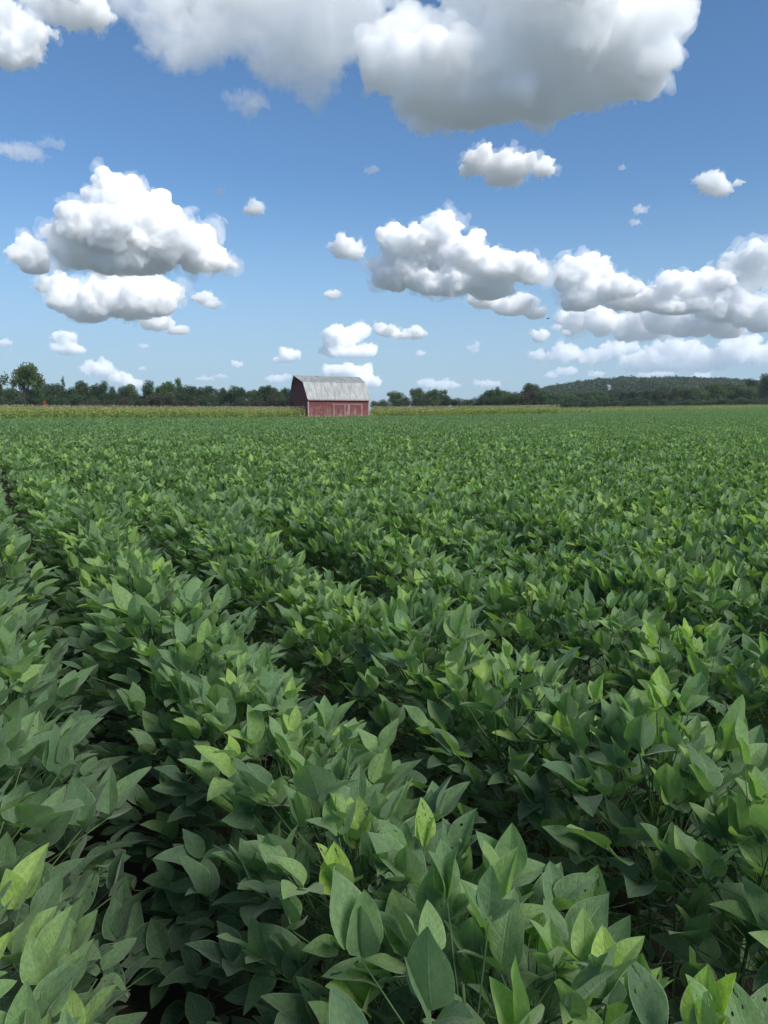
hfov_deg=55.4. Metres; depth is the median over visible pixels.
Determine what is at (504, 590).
soybean plant
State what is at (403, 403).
shrub
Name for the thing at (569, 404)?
shrub
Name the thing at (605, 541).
soybean plant
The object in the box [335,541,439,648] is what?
soybean plant
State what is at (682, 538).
soybean plant
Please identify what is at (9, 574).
soybean plant
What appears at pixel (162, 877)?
soybean plant
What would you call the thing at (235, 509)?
soybean plant
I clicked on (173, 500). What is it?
soybean plant
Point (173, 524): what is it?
soybean plant
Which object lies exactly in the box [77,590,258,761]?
soybean plant
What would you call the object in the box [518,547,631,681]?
soybean plant
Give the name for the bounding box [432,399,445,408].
shrub
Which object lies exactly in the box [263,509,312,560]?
soybean plant
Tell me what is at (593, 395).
broadleaf tree
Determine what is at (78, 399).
shrub
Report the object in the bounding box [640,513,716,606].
soybean plant
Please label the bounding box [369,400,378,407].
shrub
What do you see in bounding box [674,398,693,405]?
shrub
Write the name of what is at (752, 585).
soybean plant
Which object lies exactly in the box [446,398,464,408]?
shrub
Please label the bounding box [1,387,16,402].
broadleaf tree
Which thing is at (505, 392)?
broadleaf tree
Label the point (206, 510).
soybean plant
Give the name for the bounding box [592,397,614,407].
shrub
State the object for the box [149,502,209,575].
soybean plant
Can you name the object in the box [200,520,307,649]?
soybean plant
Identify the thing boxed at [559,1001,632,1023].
soybean plant
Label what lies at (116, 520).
soybean plant
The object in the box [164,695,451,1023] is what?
soybean plant
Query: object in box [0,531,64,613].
soybean plant
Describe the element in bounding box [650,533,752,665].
soybean plant
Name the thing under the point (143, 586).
soybean plant
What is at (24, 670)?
soybean plant
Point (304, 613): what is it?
soybean plant
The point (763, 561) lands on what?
soybean plant
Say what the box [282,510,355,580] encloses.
soybean plant
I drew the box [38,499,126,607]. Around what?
soybean plant
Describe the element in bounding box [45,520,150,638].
soybean plant
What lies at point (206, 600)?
soybean plant
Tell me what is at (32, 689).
soybean plant
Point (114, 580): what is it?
soybean plant
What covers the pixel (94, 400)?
shrub
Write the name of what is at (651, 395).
broadleaf tree
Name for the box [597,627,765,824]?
soybean plant
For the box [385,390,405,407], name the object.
broadleaf tree
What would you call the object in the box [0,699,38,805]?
soybean plant
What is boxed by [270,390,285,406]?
broadleaf tree
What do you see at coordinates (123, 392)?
broadleaf tree
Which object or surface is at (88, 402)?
shrub
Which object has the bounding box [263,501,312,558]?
soybean plant
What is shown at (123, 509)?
soybean plant
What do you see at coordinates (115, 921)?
soybean plant
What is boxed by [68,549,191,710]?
soybean plant
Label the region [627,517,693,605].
soybean plant
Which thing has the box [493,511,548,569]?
soybean plant
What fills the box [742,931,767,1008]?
soybean plant
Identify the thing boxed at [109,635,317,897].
soybean plant
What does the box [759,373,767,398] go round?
broadleaf tree
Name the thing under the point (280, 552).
soybean plant
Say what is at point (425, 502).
soybean plant
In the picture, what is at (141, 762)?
soybean plant
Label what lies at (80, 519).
soybean plant
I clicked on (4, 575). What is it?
soybean plant
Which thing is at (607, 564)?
soybean plant
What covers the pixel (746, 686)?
soybean plant
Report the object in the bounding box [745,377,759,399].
broadleaf tree
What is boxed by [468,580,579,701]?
soybean plant
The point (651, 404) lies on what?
shrub
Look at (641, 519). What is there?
soybean plant
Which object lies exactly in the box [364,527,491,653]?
soybean plant
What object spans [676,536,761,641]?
soybean plant
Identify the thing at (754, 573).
soybean plant
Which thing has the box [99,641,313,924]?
soybean plant
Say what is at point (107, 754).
soybean plant
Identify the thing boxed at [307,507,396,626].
soybean plant
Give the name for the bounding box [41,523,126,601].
soybean plant
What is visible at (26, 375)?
broadleaf tree
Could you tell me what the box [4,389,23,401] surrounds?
broadleaf tree
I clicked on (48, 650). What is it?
soybean plant
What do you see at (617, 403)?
shrub
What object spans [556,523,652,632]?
soybean plant
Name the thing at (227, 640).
soybean plant
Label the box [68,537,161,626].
soybean plant
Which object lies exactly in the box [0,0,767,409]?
sky
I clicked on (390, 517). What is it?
soybean plant
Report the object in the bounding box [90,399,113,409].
shrub
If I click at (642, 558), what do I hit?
soybean plant
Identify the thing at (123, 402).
shrub
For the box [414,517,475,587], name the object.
soybean plant
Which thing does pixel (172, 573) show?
soybean plant
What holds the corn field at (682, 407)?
on the ground
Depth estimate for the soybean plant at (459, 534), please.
5.01 m
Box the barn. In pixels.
[289,375,369,416]
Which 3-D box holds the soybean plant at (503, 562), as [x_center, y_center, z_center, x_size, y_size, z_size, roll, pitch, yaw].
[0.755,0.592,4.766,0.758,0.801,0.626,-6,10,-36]
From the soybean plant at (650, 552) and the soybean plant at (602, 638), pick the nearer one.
the soybean plant at (602, 638)
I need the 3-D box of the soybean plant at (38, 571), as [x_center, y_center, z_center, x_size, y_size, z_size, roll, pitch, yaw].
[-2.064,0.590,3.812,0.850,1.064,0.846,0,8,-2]
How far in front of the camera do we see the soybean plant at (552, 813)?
1.86 m
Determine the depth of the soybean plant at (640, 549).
4.61 m
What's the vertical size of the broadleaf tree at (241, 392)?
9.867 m
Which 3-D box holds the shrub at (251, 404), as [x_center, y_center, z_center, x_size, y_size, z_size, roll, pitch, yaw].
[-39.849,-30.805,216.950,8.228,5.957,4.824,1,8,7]
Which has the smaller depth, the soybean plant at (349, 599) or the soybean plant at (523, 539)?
the soybean plant at (349, 599)
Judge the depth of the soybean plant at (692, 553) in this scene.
4.19 m
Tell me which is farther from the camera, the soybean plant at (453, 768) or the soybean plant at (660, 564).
the soybean plant at (660, 564)
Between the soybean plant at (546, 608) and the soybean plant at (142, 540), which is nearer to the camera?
the soybean plant at (546, 608)
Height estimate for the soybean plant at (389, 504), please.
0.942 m
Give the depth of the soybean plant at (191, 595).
2.68 m
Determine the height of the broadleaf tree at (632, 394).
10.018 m
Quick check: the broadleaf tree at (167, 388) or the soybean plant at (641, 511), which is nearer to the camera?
the soybean plant at (641, 511)
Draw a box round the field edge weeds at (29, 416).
[0,412,550,418]
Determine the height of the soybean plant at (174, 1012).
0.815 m
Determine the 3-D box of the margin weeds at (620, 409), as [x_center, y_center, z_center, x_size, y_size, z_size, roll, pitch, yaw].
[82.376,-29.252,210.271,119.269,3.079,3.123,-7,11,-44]
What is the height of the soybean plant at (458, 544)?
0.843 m
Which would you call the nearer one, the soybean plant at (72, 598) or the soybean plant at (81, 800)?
the soybean plant at (81, 800)
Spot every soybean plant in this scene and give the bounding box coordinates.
[0,521,76,678]
[0,525,72,664]
[0,530,36,636]
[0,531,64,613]
[0,553,40,610]
[0,567,45,621]
[0,576,44,700]
[0,578,47,650]
[0,578,50,660]
[0,588,98,780]
[0,603,59,684]
[0,612,94,763]
[0,625,128,865]
[0,648,114,887]
[0,651,111,932]
[0,663,154,965]
[0,678,172,1023]
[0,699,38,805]
[0,710,130,902]
[0,711,152,1023]
[0,714,214,1023]
[0,776,153,1011]
[0,780,132,1022]
[0,839,130,1009]
[0,843,136,1023]
[0,905,117,1023]
[0,980,74,1023]
[1,574,49,607]
[1,584,44,691]
[1,612,74,703]
[2,529,52,639]
[2,531,53,605]
[3,653,81,841]
[4,531,33,583]
[4,561,47,631]
[5,645,133,781]
[17,633,54,772]
[21,512,106,608]
[26,511,107,607]
[30,500,84,602]
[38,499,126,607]
[40,511,93,615]
[40,513,97,581]
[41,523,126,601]
[42,506,149,586]
[42,546,163,718]
[43,520,143,591]
[45,492,150,607]
[45,518,139,624]
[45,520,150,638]
[46,535,131,670]
[48,512,162,622]
[53,533,125,634]
[54,1016,80,1023]
[56,555,220,754]
[57,525,146,636]
[61,548,137,637]
[61,576,267,769]
[63,547,174,686]
[63,570,202,713]
[67,546,176,683]
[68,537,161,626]
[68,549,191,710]
[69,553,153,679]
[73,580,240,780]
[74,556,232,747]
[74,563,241,765]
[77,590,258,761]
[83,578,259,857]
[88,566,202,684]
[97,618,291,857]
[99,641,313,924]
[106,621,290,843]
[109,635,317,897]
[111,584,298,744]
[123,618,268,866]
[123,668,376,991]
[125,668,328,923]
[131,704,415,1023]
[135,712,376,1023]
[140,487,224,575]
[140,667,383,990]
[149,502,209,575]
[151,502,191,567]
[154,501,232,570]
[154,512,246,595]
[156,498,247,599]
[161,508,246,598]
[163,503,246,595]
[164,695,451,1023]
[170,516,242,596]
[173,498,253,582]
[175,520,268,627]
[178,521,271,628]
[179,716,476,1023]
[186,765,531,1023]
[191,514,280,596]
[193,528,284,633]
[195,747,452,1008]
[197,535,286,641]
[200,519,254,623]
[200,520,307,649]
[211,538,285,638]
[212,534,313,660]
[214,545,318,660]
[215,536,305,662]
[216,542,319,676]
[216,795,512,1023]
[227,556,314,667]
[245,564,335,702]
[246,571,358,712]
[252,797,562,1023]
[252,823,652,1023]
[258,579,401,718]
[260,569,396,722]
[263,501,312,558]
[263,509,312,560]
[264,500,338,576]
[265,495,333,571]
[268,513,337,588]
[273,583,395,718]
[277,500,367,588]
[280,583,400,717]
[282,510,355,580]
[283,509,393,628]
[285,496,372,598]
[287,597,441,752]
[291,514,349,580]
[294,589,421,756]
[296,596,453,776]
[298,596,422,735]
[301,586,511,797]
[302,497,388,593]
[302,511,366,595]
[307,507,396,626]
[308,517,387,607]
[322,531,411,619]
[322,839,630,1023]
[328,601,532,822]
[333,594,492,781]
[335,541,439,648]
[342,529,418,628]
[343,531,436,625]
[343,599,512,834]
[344,528,413,607]
[349,483,419,570]
[349,585,509,822]
[354,499,417,580]
[364,504,440,570]
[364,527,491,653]
[365,491,436,597]
[365,545,468,688]
[372,495,419,569]
[384,541,461,647]
[386,504,454,571]
[392,502,448,569]
[392,637,544,851]
[396,568,493,669]
[400,637,606,883]
[403,502,453,568]
[403,646,663,927]
[407,561,483,663]
[410,512,482,592]
[412,524,485,591]
[412,643,617,862]
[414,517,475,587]
[416,562,518,687]
[417,523,490,587]
[418,543,533,665]
[421,879,736,1023]
[425,512,494,571]
[428,566,517,686]
[438,865,673,1023]
[447,525,516,645]
[448,530,510,596]
[450,576,558,717]
[451,570,591,728]
[453,674,681,936]
[454,567,625,721]
[456,531,533,646]
[457,674,731,987]
[460,492,529,570]
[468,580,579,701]
[472,544,543,647]
[475,570,621,763]
[476,495,557,593]
[476,685,729,930]
[481,501,552,595]
[482,544,583,635]
[484,549,549,615]
[487,577,652,782]
[491,507,545,557]
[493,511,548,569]
[496,536,589,634]
[506,540,590,638]
[508,496,578,561]
[508,688,759,986]
[513,665,767,1021]
[516,597,642,756]
[517,510,561,556]
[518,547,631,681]
[518,548,610,665]
[525,505,584,564]
[528,577,684,774]
[529,590,697,803]
[533,513,594,561]
[537,510,617,589]
[537,567,707,708]
[542,512,625,571]
[542,698,764,1023]
[546,529,652,673]
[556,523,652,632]
[558,558,656,689]
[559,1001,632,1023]
[561,550,700,654]
[564,617,753,831]
[565,617,741,847]
[566,517,650,624]
[570,634,767,868]
[575,555,710,713]
[582,518,670,640]
[588,556,736,677]
[593,530,652,606]
[597,537,684,627]
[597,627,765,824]
[598,715,767,1017]
[598,961,767,1023]
[606,505,675,558]
[606,566,767,725]
[609,515,670,561]
[613,541,675,624]
[621,512,665,550]
[623,575,726,707]
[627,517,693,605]
[629,532,723,632]
[631,787,767,1002]
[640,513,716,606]
[642,526,679,553]
[643,648,767,880]
[647,548,735,635]
[649,829,767,1000]
[650,523,721,613]
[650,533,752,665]
[650,542,729,630]
[663,512,741,561]
[670,577,767,721]
[671,788,767,1023]
[672,558,767,726]
[673,594,767,721]
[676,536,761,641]
[686,665,767,882]
[689,514,748,600]
[696,631,767,803]
[701,521,767,577]
[707,538,767,663]
[709,508,767,571]
[711,522,765,568]
[719,581,767,717]
[722,552,767,642]
[722,553,767,643]
[729,697,767,770]
[732,683,767,882]
[735,573,766,644]
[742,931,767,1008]
[746,631,767,720]
[754,530,767,556]
[762,540,767,570]
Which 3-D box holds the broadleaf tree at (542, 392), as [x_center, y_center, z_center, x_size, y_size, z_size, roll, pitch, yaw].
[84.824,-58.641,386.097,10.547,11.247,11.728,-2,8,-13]
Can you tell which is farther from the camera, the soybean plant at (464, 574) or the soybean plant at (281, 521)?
the soybean plant at (281, 521)
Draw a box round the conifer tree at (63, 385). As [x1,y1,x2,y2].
[58,375,65,399]
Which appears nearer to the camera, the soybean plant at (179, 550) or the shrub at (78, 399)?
the soybean plant at (179, 550)
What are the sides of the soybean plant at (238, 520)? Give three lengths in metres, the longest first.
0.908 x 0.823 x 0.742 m
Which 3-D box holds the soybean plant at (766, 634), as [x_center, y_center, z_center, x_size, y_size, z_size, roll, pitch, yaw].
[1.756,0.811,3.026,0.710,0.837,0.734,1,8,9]
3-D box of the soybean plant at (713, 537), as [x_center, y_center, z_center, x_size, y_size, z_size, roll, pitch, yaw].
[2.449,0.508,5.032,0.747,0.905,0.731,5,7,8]
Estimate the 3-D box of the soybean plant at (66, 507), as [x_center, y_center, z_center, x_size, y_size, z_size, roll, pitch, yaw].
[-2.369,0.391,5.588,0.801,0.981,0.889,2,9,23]
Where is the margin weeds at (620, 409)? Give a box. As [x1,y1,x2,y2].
[560,406,748,412]
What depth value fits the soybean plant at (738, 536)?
4.79 m
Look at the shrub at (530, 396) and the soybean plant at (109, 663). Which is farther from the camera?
the shrub at (530, 396)
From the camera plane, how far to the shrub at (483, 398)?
251.76 m
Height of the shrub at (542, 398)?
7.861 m
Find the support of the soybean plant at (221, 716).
on the ground
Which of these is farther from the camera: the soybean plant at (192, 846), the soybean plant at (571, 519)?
the soybean plant at (571, 519)
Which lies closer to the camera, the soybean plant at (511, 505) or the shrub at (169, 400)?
the soybean plant at (511, 505)
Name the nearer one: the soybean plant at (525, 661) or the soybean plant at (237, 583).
the soybean plant at (525, 661)
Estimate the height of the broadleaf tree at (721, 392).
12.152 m
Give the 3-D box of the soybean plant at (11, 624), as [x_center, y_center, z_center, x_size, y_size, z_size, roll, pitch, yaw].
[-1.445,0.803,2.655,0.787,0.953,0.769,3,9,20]
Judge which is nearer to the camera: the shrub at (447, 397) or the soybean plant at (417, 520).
the soybean plant at (417, 520)
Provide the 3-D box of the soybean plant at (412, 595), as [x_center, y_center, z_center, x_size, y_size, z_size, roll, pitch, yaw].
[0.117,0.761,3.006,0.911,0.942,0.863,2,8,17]
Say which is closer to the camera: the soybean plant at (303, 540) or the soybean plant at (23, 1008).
the soybean plant at (23, 1008)
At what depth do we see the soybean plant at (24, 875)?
1.42 m
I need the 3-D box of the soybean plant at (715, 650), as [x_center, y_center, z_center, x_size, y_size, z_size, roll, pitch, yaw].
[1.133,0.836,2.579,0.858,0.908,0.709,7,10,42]
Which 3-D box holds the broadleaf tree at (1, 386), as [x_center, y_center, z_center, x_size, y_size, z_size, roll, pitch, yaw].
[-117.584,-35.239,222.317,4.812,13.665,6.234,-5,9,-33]
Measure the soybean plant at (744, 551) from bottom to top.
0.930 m
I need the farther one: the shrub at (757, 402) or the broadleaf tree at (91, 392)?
the shrub at (757, 402)
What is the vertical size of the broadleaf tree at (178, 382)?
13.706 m
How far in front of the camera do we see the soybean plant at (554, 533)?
5.34 m
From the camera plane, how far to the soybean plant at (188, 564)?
4.61 m
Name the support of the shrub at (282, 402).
on the ground
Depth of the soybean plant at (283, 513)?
5.96 m
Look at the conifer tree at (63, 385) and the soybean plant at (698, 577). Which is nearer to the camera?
the soybean plant at (698, 577)
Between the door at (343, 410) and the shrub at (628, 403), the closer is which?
the door at (343, 410)
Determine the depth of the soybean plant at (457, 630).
2.56 m
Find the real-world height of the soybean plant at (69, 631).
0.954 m
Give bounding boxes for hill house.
[605,385,610,391]
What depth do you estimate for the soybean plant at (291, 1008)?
1.46 m
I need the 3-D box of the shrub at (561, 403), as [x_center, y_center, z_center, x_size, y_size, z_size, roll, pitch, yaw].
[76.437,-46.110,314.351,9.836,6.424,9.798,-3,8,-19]
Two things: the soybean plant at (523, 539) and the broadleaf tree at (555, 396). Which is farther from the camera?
the broadleaf tree at (555, 396)
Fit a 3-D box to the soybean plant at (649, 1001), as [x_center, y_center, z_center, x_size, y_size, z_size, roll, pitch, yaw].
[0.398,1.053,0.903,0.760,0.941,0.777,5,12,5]
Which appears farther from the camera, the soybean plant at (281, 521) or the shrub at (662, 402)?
the shrub at (662, 402)
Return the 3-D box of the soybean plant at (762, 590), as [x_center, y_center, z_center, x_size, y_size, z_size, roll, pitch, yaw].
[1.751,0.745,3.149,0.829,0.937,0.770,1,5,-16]
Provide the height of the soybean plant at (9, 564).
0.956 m
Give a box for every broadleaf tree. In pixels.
[0,362,45,406]
[0,380,3,397]
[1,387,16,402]
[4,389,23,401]
[23,388,44,401]
[42,383,51,396]
[45,383,60,404]
[60,387,77,403]
[72,380,90,401]
[76,383,100,400]
[95,380,108,400]
[100,391,115,405]
[108,386,120,404]
[117,386,131,400]
[125,384,140,397]
[130,393,142,407]
[141,380,156,407]
[155,381,177,405]
[172,384,196,404]
[174,377,181,396]
[193,385,218,406]
[216,387,225,406]
[220,385,238,409]
[230,387,247,405]
[245,390,256,404]
[254,384,278,404]
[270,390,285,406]
[280,387,290,405]
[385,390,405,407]
[409,387,423,406]
[415,390,432,406]
[427,388,447,406]
[484,387,501,405]
[500,389,519,404]
[520,382,539,403]
[538,391,548,404]
[546,393,562,405]
[578,391,587,402]
[586,390,606,405]
[603,389,620,405]
[613,388,627,403]
[623,390,640,406]
[640,388,661,403]
[651,386,667,405]
[659,390,681,405]
[671,385,686,401]
[684,387,699,400]
[697,386,708,401]
[704,383,715,400]
[709,383,735,404]
[722,382,736,401]
[734,383,756,402]
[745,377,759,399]
[752,381,766,402]
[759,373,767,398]
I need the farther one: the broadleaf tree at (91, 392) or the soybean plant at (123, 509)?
the broadleaf tree at (91, 392)
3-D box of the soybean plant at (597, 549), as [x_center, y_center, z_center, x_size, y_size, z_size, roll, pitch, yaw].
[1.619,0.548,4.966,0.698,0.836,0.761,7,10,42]
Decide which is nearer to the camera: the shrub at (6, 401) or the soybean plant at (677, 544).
the soybean plant at (677, 544)
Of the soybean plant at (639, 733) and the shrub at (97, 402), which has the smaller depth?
the soybean plant at (639, 733)
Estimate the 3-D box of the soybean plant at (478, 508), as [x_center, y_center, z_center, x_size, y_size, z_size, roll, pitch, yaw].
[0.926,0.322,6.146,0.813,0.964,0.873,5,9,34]
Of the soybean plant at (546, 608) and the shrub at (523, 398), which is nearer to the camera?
the soybean plant at (546, 608)
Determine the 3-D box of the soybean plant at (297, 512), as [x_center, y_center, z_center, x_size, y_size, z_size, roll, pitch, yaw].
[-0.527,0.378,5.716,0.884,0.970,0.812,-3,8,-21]
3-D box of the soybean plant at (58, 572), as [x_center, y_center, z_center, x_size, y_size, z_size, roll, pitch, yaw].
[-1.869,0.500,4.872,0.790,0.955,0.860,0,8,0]
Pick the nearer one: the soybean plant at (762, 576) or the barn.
the soybean plant at (762, 576)
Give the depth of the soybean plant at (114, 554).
4.03 m
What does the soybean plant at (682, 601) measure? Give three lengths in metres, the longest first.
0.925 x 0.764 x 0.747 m
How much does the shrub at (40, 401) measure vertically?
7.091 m
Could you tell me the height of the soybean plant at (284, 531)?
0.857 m
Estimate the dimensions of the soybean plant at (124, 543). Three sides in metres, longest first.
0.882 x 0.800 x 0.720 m
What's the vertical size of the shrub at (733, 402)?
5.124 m
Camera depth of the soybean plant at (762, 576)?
3.99 m
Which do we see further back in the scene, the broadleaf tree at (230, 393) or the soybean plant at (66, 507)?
the broadleaf tree at (230, 393)
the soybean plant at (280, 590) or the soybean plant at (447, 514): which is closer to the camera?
the soybean plant at (280, 590)
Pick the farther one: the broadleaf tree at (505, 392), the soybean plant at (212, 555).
the broadleaf tree at (505, 392)
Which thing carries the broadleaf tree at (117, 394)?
on the ground
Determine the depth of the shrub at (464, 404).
254.32 m
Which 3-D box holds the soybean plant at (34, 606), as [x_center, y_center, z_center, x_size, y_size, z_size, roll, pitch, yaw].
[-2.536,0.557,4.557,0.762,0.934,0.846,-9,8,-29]
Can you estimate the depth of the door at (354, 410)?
129.41 m
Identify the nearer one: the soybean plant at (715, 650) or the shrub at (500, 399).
the soybean plant at (715, 650)
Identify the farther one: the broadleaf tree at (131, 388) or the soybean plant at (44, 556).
the broadleaf tree at (131, 388)
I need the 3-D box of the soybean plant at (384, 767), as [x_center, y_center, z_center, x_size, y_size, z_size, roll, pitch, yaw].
[-0.082,0.996,1.781,0.688,0.807,0.711,-7,11,-42]
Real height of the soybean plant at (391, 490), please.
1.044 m
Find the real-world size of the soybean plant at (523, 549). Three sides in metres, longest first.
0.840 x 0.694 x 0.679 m
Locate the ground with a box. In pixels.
[0,411,767,1023]
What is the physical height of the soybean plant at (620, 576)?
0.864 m
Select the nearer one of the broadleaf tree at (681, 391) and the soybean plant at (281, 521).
the soybean plant at (281, 521)
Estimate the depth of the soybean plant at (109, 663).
3.03 m
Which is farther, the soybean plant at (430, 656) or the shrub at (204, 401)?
the shrub at (204, 401)
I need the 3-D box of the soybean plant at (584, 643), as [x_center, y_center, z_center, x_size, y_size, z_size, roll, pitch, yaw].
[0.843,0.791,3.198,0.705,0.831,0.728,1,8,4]
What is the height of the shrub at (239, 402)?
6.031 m
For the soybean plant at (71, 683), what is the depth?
2.33 m
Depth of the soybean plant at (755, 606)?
3.15 m
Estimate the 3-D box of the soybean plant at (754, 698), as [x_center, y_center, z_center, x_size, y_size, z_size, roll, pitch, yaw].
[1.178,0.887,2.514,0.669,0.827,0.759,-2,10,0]
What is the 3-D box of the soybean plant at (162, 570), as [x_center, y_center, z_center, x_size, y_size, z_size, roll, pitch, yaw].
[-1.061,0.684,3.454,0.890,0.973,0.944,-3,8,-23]
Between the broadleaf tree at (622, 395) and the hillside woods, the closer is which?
the broadleaf tree at (622, 395)
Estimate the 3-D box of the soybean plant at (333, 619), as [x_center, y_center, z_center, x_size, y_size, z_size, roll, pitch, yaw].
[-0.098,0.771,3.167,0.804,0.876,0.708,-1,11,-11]
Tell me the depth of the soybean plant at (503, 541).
4.79 m
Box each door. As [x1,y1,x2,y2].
[333,405,348,416]
[349,405,361,415]
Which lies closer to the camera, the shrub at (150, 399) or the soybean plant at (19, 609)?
the soybean plant at (19, 609)
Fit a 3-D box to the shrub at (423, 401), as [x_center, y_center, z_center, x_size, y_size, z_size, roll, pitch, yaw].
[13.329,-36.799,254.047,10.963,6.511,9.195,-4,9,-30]
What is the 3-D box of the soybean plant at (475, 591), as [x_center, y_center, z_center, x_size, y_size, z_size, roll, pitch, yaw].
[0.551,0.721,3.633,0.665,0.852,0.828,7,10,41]
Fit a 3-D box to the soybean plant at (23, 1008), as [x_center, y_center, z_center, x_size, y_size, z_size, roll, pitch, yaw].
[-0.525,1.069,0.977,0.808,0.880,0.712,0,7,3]
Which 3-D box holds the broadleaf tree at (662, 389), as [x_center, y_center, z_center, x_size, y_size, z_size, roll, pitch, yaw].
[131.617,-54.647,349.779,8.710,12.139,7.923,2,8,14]
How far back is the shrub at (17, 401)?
202.88 m
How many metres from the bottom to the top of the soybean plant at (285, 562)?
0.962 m
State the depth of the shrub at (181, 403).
216.96 m
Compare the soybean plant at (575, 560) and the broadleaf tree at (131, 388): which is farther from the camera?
the broadleaf tree at (131, 388)
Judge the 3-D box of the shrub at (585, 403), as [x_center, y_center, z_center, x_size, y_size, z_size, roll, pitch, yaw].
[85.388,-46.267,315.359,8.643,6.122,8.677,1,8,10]
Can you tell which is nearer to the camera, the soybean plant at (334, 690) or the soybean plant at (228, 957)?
the soybean plant at (228, 957)
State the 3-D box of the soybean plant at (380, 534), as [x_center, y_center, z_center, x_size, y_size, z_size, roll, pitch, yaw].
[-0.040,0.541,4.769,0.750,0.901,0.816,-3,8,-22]
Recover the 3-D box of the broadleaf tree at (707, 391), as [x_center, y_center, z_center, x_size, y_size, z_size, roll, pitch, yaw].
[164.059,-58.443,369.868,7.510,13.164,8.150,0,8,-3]
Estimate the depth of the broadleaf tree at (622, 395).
378.78 m
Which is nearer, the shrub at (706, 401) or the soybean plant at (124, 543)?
the soybean plant at (124, 543)
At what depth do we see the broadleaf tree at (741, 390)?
327.41 m
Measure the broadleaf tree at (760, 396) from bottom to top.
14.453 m
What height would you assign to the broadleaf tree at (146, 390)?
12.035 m
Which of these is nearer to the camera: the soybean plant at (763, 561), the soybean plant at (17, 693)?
the soybean plant at (17, 693)
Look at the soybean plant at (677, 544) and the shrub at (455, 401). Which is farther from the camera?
the shrub at (455, 401)
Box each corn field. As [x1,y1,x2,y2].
[0,404,562,419]
[547,404,767,411]
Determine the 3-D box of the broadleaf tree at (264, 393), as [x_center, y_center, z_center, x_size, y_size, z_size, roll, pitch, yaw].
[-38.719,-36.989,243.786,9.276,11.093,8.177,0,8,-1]
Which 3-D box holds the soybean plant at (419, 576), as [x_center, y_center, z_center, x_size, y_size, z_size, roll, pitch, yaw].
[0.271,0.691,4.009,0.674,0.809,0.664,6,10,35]
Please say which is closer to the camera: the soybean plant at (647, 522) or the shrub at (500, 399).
the soybean plant at (647, 522)
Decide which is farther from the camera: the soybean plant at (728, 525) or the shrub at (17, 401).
the shrub at (17, 401)
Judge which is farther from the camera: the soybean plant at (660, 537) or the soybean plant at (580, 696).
the soybean plant at (660, 537)
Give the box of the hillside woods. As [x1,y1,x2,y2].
[450,375,767,408]
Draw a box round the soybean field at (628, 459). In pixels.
[0,408,767,594]
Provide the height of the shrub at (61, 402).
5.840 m
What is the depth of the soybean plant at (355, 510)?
5.04 m
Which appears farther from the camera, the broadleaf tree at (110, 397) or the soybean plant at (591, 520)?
the broadleaf tree at (110, 397)
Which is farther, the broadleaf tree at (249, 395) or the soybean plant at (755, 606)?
the broadleaf tree at (249, 395)
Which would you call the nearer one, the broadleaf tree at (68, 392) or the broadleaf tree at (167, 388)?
the broadleaf tree at (68, 392)
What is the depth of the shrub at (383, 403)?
253.00 m
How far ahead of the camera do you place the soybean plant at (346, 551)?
4.74 m
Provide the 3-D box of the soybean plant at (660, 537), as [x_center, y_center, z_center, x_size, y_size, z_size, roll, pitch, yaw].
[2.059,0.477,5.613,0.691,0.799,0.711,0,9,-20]
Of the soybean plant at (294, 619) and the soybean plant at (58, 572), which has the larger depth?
the soybean plant at (58, 572)
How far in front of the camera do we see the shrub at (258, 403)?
209.81 m
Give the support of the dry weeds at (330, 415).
on the ground
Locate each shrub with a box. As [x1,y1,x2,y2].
[0,397,13,416]
[0,398,10,406]
[7,397,32,412]
[27,397,38,407]
[34,395,57,407]
[46,396,58,408]
[54,398,71,415]
[64,393,84,406]
[76,399,94,411]
[85,397,100,412]
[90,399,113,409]
[110,397,134,409]
[128,398,147,406]
[139,394,165,410]
[157,394,179,408]
[170,398,190,408]
[189,397,200,414]
[191,397,213,410]
[206,395,220,408]
[229,397,250,409]
[244,399,261,408]
[247,399,267,413]
[262,395,279,410]
[269,397,289,408]
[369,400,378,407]
[374,399,388,409]
[395,400,409,408]
[400,395,413,407]
[409,397,432,410]
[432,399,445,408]
[440,395,451,406]
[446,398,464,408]
[451,400,473,407]
[463,397,484,405]
[476,398,502,406]
[478,393,491,408]
[490,394,508,406]
[502,391,521,405]
[509,390,540,407]
[510,392,534,406]
[533,392,556,406]
[556,397,574,408]
[562,400,580,408]
[573,398,590,407]
[587,399,601,407]
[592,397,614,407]
[611,399,623,407]
[620,397,642,406]
[633,398,650,407]
[642,401,657,405]
[655,398,676,407]
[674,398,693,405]
[689,397,705,405]
[701,397,725,405]
[708,398,730,405]
[726,398,745,405]
[736,398,753,405]
[745,398,767,404]
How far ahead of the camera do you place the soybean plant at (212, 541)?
4.86 m
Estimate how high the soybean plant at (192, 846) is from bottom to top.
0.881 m
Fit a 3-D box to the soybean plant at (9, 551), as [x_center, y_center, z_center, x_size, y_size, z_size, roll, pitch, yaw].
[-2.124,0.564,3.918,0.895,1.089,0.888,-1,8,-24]
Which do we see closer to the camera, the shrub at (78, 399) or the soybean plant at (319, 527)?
the soybean plant at (319, 527)
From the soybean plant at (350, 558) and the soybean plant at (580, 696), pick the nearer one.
the soybean plant at (580, 696)
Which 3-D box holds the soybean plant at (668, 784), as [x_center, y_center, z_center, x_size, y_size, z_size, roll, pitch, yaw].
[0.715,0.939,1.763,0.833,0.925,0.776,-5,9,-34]
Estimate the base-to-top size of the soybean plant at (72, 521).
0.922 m
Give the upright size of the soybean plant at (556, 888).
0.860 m
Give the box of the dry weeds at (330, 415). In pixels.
[284,414,375,417]
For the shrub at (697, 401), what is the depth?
321.58 m

